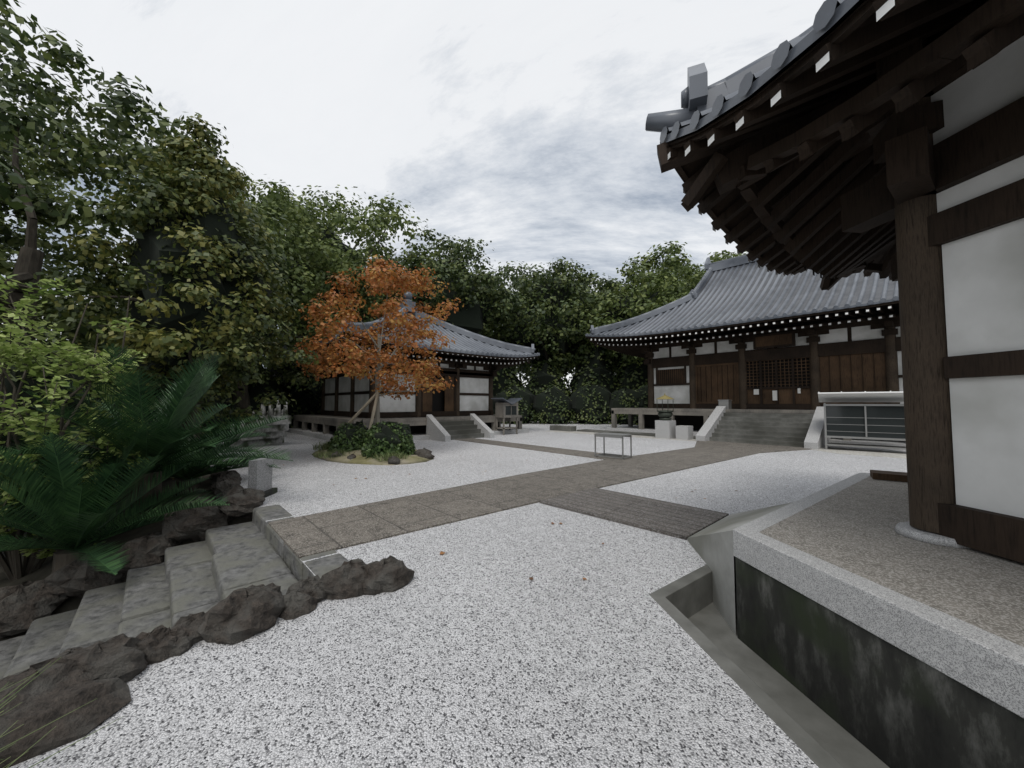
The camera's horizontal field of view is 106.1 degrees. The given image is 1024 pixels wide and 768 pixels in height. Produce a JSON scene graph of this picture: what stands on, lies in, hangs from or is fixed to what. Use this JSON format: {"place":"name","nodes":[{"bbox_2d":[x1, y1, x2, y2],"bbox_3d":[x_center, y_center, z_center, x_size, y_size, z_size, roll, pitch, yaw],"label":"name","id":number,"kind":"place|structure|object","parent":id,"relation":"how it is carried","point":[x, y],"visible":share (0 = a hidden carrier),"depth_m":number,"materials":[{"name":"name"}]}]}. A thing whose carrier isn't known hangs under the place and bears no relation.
{"place":"outdoors","nodes":[
{"label":"outdoors","id":0,"kind":"place"},
{"bbox_2d":[0,466,251,640],"bbox_3d":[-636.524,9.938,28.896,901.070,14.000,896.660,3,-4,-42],"label":"bank","id":1,"kind":"structure","parent":0,"point":[43,571],"depth_m":5.33,"materials":[{"name":"soil"}]},
{"bbox_2d":[0,326,99,367],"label":"tree","id":2,"kind":"object","parent":1,"relation":"on","point":[38,337],"visible":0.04,"depth_m":7.51,"materials":[{"name":"green plant"}]},
{"bbox_2d":[0,140,140,333],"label":"tree","id":3,"kind":"object","parent":1,"relation":"on","point":[6,269],"visible":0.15,"depth_m":13.75,"materials":[{"name":"green plant"}]},
{"bbox_2d":[0,274,155,581],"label":"broadleaf bush","id":4,"kind":"object","parent":1,"relation":"on","point":[13,567],"visible":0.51,"depth_m":4.95,"materials":[{"name":"green plant"}]},
{"bbox_2d":[0,422,228,574],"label":"cycad","id":5,"kind":"object","parent":1,"relation":"on","point":[60,497],"visible":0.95,"depth_m":4.49,"materials":[{"name":"green plant"}]},
{"bbox_2d":[0,343,291,529],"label":"cycad","id":6,"kind":"object","parent":1,"relation":"on","point":[179,403],"visible":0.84,"depth_m":5.48,"materials":[{"name":"green plant"}]},
{"bbox_2d":[0,0,302,365],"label":"tall tree","id":7,"kind":"object","parent":1,"relation":"on","point":[30,257],"visible":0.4,"depth_m":9.68,"materials":[{"name":"green plant"}]},
{"bbox_2d":[28,112,323,478],"bbox_3d":[-7.018,-1.689,8.824,4.440,8.846,6.005,0,-3,0],"label":"broadleaf tree","id":8,"kind":"object","parent":1,"relation":"on","point":[204,282],"visible":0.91,"depth_m":7.97,"materials":[{"name":"green plant"}]},
{"bbox_2d":[118,432,261,495],"bbox_3d":[-5.923,1.549,7.046,1.950,1.602,2.011,-1,-3,23],"label":"cycad","id":9,"kind":"object","parent":1,"relation":"on","point":[189,473],"visible":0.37,"depth_m":7.06,"materials":[{"name":"green plant"}]},
{"bbox_2d":[0,0,825,387],"label":"sky","id":10,"kind":"structure","parent":0,"point":[518,126],"materials":[{"name":"white"}]},
{"bbox_2d":[9,420,906,767],"bbox_3d":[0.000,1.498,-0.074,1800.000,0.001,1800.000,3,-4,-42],"label":"ground","id":11,"kind":"structure","parent":0,"point":[473,646],"depth_m":2.28,"materials":[{"name":"grey gravel"}]},
{"bbox_2d":[0,657,123,767],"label":"fern","id":12,"kind":"object","parent":11,"relation":"on","point":[37,729],"visible":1,"depth_m":1.36,"materials":[{"name":"green plant"}]},
{"bbox_2d":[0,353,321,519],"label":"hedge","id":13,"kind":"object","parent":11,"relation":"on","point":[307,404],"visible":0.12,"depth_m":8.99,"materials":[{"name":"green plant"}]},
{"bbox_2d":[0,504,348,678],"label":"stone steps","id":14,"kind":"structure","parent":11,"relation":"on","point":[217,566],"depth_m":3.88,"materials":[{"name":"grey stone"}]},
{"bbox_2d":[87,307,321,401],"bbox_3d":[-14.388,-0.432,22.601,6.128,8.669,16.691,-2,-3,31],"label":"tall hedge","id":15,"kind":"object","parent":11,"relation":"on","point":[314,390],"visible":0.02,"depth_m":22.99,"materials":[{"name":"green plant"}]},
{"bbox_2d":[0,470,414,767],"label":"border rocks","id":16,"kind":"object","parent":11,"relation":"on","point":[74,678],"visible":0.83,"depth_m":2.49,"materials":[{"name":"grey stone"}]},
{"bbox_2d":[75,152,368,425],"bbox_3d":[-12.918,-3.730,18.979,11.163,13.925,10.470,3,-4,-42],"label":"tree","id":17,"kind":"object","parent":11,"relation":"on","point":[301,283],"visible":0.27,"depth_m":19.33,"materials":[{"name":"green plant"}]},
{"bbox_2d":[229,400,290,447],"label":"stone statues","id":18,"kind":"object","parent":11,"relation":"on","point":[276,433],"visible":0.48,"depth_m":13.54,"materials":[{"name":"grey stone"}]},
{"bbox_2d":[248,458,277,497],"bbox_3d":[-4.051,1.508,6.204,0.260,0.600,0.560,0,-3,-4],"label":"stone marker","id":19,"kind":"object","parent":11,"relation":"on","point":[259,473],"visible":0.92,"depth_m":6.12,"materials":[{"name":"stone"}]},
{"bbox_2d":[276,265,386,338],"bbox_3d":[-16.621,-4.535,39.067,17.961,17.518,18.630,3,-4,-42],"label":"tree","id":20,"kind":"object","parent":11,"relation":"on","point":[356,311],"depth_m":35.24,"materials":[{"name":"green plant"}]},
{"bbox_2d":[232,185,449,357],"bbox_3d":[-14.125,-5.434,27.380,17.318,18.158,17.214,3,-4,-42],"label":"tree","id":21,"kind":"object","parent":11,"relation":"on","point":[376,224],"visible":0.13,"depth_m":25.80,"materials":[{"name":"green plant"}]},
{"bbox_2d":[312,449,433,464],"bbox_3d":[-4.052,1.957,11.177,2.747,0.235,4.566,3,-4,-42],"label":"island mound","id":22,"kind":"object","parent":11,"relation":"on","point":[409,459],"visible":0.3,"depth_m":9.72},
{"bbox_2d":[313,440,329,450],"bbox_3d":[-5.580,1.841,11.737,1.100,0.282,1.187,0,-3,9],"label":"shrub","id":23,"kind":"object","parent":22,"relation":"on","point":[323,447],"depth_m":11.61,"materials":[{"name":"green plant"}]},
{"bbox_2d":[313,448,358,458],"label":"island grass","id":24,"kind":"structure","parent":22,"relation":"on","point":[321,455],"depth_m":10.14,"materials":[{"name":"green plant"}]},
{"bbox_2d":[327,422,366,451],"bbox_3d":[-4.646,1.595,11.228,1.362,0.965,1.389,3,-4,-42],"label":"island shrub","id":25,"kind":"object","parent":22,"relation":"on","point":[350,436],"visible":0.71,"depth_m":10.82,"materials":[{"name":"green plant"}]},
{"bbox_2d":[327,386,382,445],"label":"tree support poles","id":26,"kind":"object","parent":22,"relation":"on","point":[365,405],"visible":0.39,"depth_m":11.43,"materials":[{"name":"brown wood"}]},
{"bbox_2d":[355,419,367,429],"bbox_3d":[-5.101,1.696,12.902,0.655,1.018,0.651,-1,-3,13],"label":"shrub","id":27,"kind":"object","parent":22,"relation":"on","point":[360,423],"visible":0.05,"depth_m":12.88,"materials":[{"name":"green plant"}]},
{"bbox_2d":[290,254,463,424],"bbox_3d":[-3.812,-0.787,11.548,4.842,6.113,5.008,3,-4,-42],"label":"maple tree","id":28,"kind":"object","parent":22,"relation":"on","point":[362,360],"visible":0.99,"depth_m":11.11,"materials":[{"name":"orange plant"}]},
{"bbox_2d":[325,444,434,464],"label":"rocks","id":29,"kind":"object","parent":22,"relation":"on","point":[423,453],"visible":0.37,"depth_m":10.10,"materials":[{"name":"grey stone"}]},
{"bbox_2d":[359,421,415,458],"bbox_3d":[-3.373,1.535,10.503,1.479,1.059,1.643,1,-3,-16],"label":"island shrub","id":30,"kind":"object","parent":22,"relation":"on","point":[383,437],"visible":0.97,"depth_m":10.05,"materials":[{"name":"green plant"}]},
{"bbox_2d":[374,452,409,460],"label":"island grass","id":31,"kind":"structure","parent":22,"relation":"on","point":[385,458],"depth_m":9.65,"materials":[{"name":"green plant"}]},
{"bbox_2d":[287,353,528,441],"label":"hall","id":32,"kind":"structure","parent":11,"relation":"on","point":[462,408],"depth_m":17.72,"materials":[{"name":"wood"}]},
{"bbox_2d":[280,292,539,368],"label":"hall roof","id":33,"kind":"structure","parent":32,"relation":"on","point":[468,346],"depth_m":18.85,"materials":[{"name":"grey tile"}]},
{"bbox_2d":[355,226,528,336],"bbox_3d":[-5.500,-4.194,31.960,15.085,16.134,15.078,3,-4,-42],"label":"tree","id":34,"kind":"object","parent":11,"relation":"on","point":[478,300],"visible":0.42,"depth_m":27.85,"materials":[{"name":"green plant"}]},
{"bbox_2d":[491,398,521,434],"bbox_3d":[-0.248,1.546,18.572,1.274,1.745,0.860,3,-4,-42],"label":"shelter","id":35,"kind":"object","parent":11,"relation":"on","point":[505,408],"visible":0.88,"depth_m":18.36,"materials":[{"name":"grey wood"}]},
{"bbox_2d":[283,444,737,579],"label":"fallen leaves","id":36,"kind":"object","parent":11,"relation":"on","point":[441,552],"visible":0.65,"depth_m":4.76,"materials":[{"name":"brown plant"}]},
{"bbox_2d":[268,438,809,558],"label":"stone paths","id":37,"kind":"structure","parent":11,"relation":"on","point":[315,533],"depth_m":6.09,"materials":[{"name":"grey stone"}]},
{"bbox_2d":[594,432,631,459],"bbox_3d":[2.763,1.692,10.531,0.850,0.660,0.500,-3,-4,43],"label":"metal rack","id":38,"kind":"object","parent":37,"relation":"on","point":[612,435],"visible":0.89,"depth_m":10.42,"materials":[{"name":"grey metal"}]},
{"bbox_2d":[478,256,632,379],"bbox_3d":[4.295,-3.497,36.958,17.597,15.235,18.055,0,-3,3],"label":"tree","id":39,"kind":"object","parent":11,"relation":"on","point":[548,320],"visible":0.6,"depth_m":32.59,"materials":[{"name":"green plant"}]},
{"bbox_2d":[505,272,607,384],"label":"tree","id":40,"kind":"object","parent":11,"relation":"on","point":[516,374],"visible":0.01,"depth_m":44.87,"materials":[{"name":"green plant"}]},
{"bbox_2d":[492,337,647,421],"bbox_3d":[4.048,-0.023,32.313,24.632,8.281,7.385,0,-3,2],"label":"tall hedge","id":41,"kind":"object","parent":11,"relation":"on","point":[600,372],"visible":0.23,"depth_m":31.41,"materials":[{"name":"green plant"}]},
{"bbox_2d":[493,381,647,424],"bbox_3d":[2.260,1.533,28.058,18.978,3.531,4.630,0,-3,0],"label":"hedge","id":42,"kind":"object","parent":11,"relation":"on","point":[590,403],"visible":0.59,"depth_m":27.34,"materials":[{"name":"green plant"}]},
{"bbox_2d":[540,488,728,539],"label":"paved path","id":43,"kind":"structure","parent":11,"relation":"on","point":[681,521],"depth_m":5.21,"materials":[{"name":"grey stone"}]},
{"bbox_2d":[577,241,715,372],"bbox_3d":[11.491,-3.587,33.669,13.350,15.089,16.532,-1,-3,11],"label":"tree","id":44,"kind":"object","parent":11,"relation":"on","point":[646,296],"visible":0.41,"depth_m":30.08,"materials":[{"name":"green plant"}]},
{"bbox_2d":[651,250,746,290],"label":"tree","id":45,"kind":"object","parent":11,"relation":"on","point":[715,259],"visible":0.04,"depth_m":36.75,"materials":[{"name":"green plant"}]},
{"bbox_2d":[549,430,905,458],"bbox_3d":[8.234,2.228,14.234,1.700,0.056,18.000,3,-4,-42],"label":"worn apron","id":46,"kind":"object","parent":11,"relation":"on","point":[868,453],"visible":0.35,"depth_m":11.88,"materials":[{"name":"grey stone"}]},
{"bbox_2d":[550,425,695,438],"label":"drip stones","id":47,"kind":"object","parent":46,"relation":"on","point":[562,428],"visible":0.52,"depth_m":19.79,"materials":[{"name":"stone"}]},
{"bbox_2d":[655,393,692,439],"bbox_3d":[6.773,1.344,16.245,0.800,1.920,1.430,3,-4,-42],"label":"incense burner","id":48,"kind":"object","parent":46,"relation":"on","point":[666,427],"visible":1,"depth_m":16.19,"materials":[{"name":"stone"}]},
{"bbox_2d":[818,391,905,449],"bbox_3d":[11.043,1.166,12.034,2.250,1.859,1.124,-2,-4,39],"label":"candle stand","id":49,"kind":"object","parent":46,"relation":"on","point":[872,421],"visible":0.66,"depth_m":11.93,"materials":[{"name":"silver metal"}]},
{"bbox_2d":[687,502,792,634],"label":"stone ramp","id":50,"kind":"structure","parent":11,"relation":"on","point":[712,545],"depth_m":3.31,"materials":[{"name":"grey stone"}]},
{"bbox_2d":[605,315,905,449],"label":"hall","id":51,"kind":"structure","parent":11,"relation":"on","point":[770,385],"depth_m":15.90,"materials":[{"name":"wood"}]},
{"bbox_2d":[718,400,731,408],"bbox_3d":[9.337,0.954,16.871,0.440,0.520,0.440,3,-4,-42],"label":"offertory box","id":52,"kind":"object","parent":51,"relation":"on","point":[727,404],"visible":0.74,"depth_m":16.72,"materials":[{"name":"silver metal"}]},
{"bbox_2d":[585,254,899,358],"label":"hall roof","id":53,"kind":"structure","parent":51,"relation":"on","point":[737,296],"depth_m":17.60,"materials":[{"name":"grey tile"}]},
{"bbox_2d":[649,473,1023,767],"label":"stone platform","id":54,"kind":"structure","parent":11,"relation":"on","point":[866,636],"depth_m":2.10,"materials":[{"name":"grey stone"}]},
{"bbox_2d":[870,470,907,481],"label":"wooden step","id":55,"kind":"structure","parent":54,"relation":"on","point":[889,475],"depth_m":4.83,"materials":[{"name":"brown wood"}]},
{"bbox_2d":[824,33,1023,562],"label":"temple building","id":56,"kind":"structure","parent":54,"relation":"on","point":[945,190],"depth_m":2.60,"materials":[{"name":"white paint"}]},
{"bbox_2d":[645,0,1023,290],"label":"roof","id":57,"kind":"structure","parent":56,"relation":"on","point":[742,154],"depth_m":3.04,"materials":[{"name":"brown wood"}]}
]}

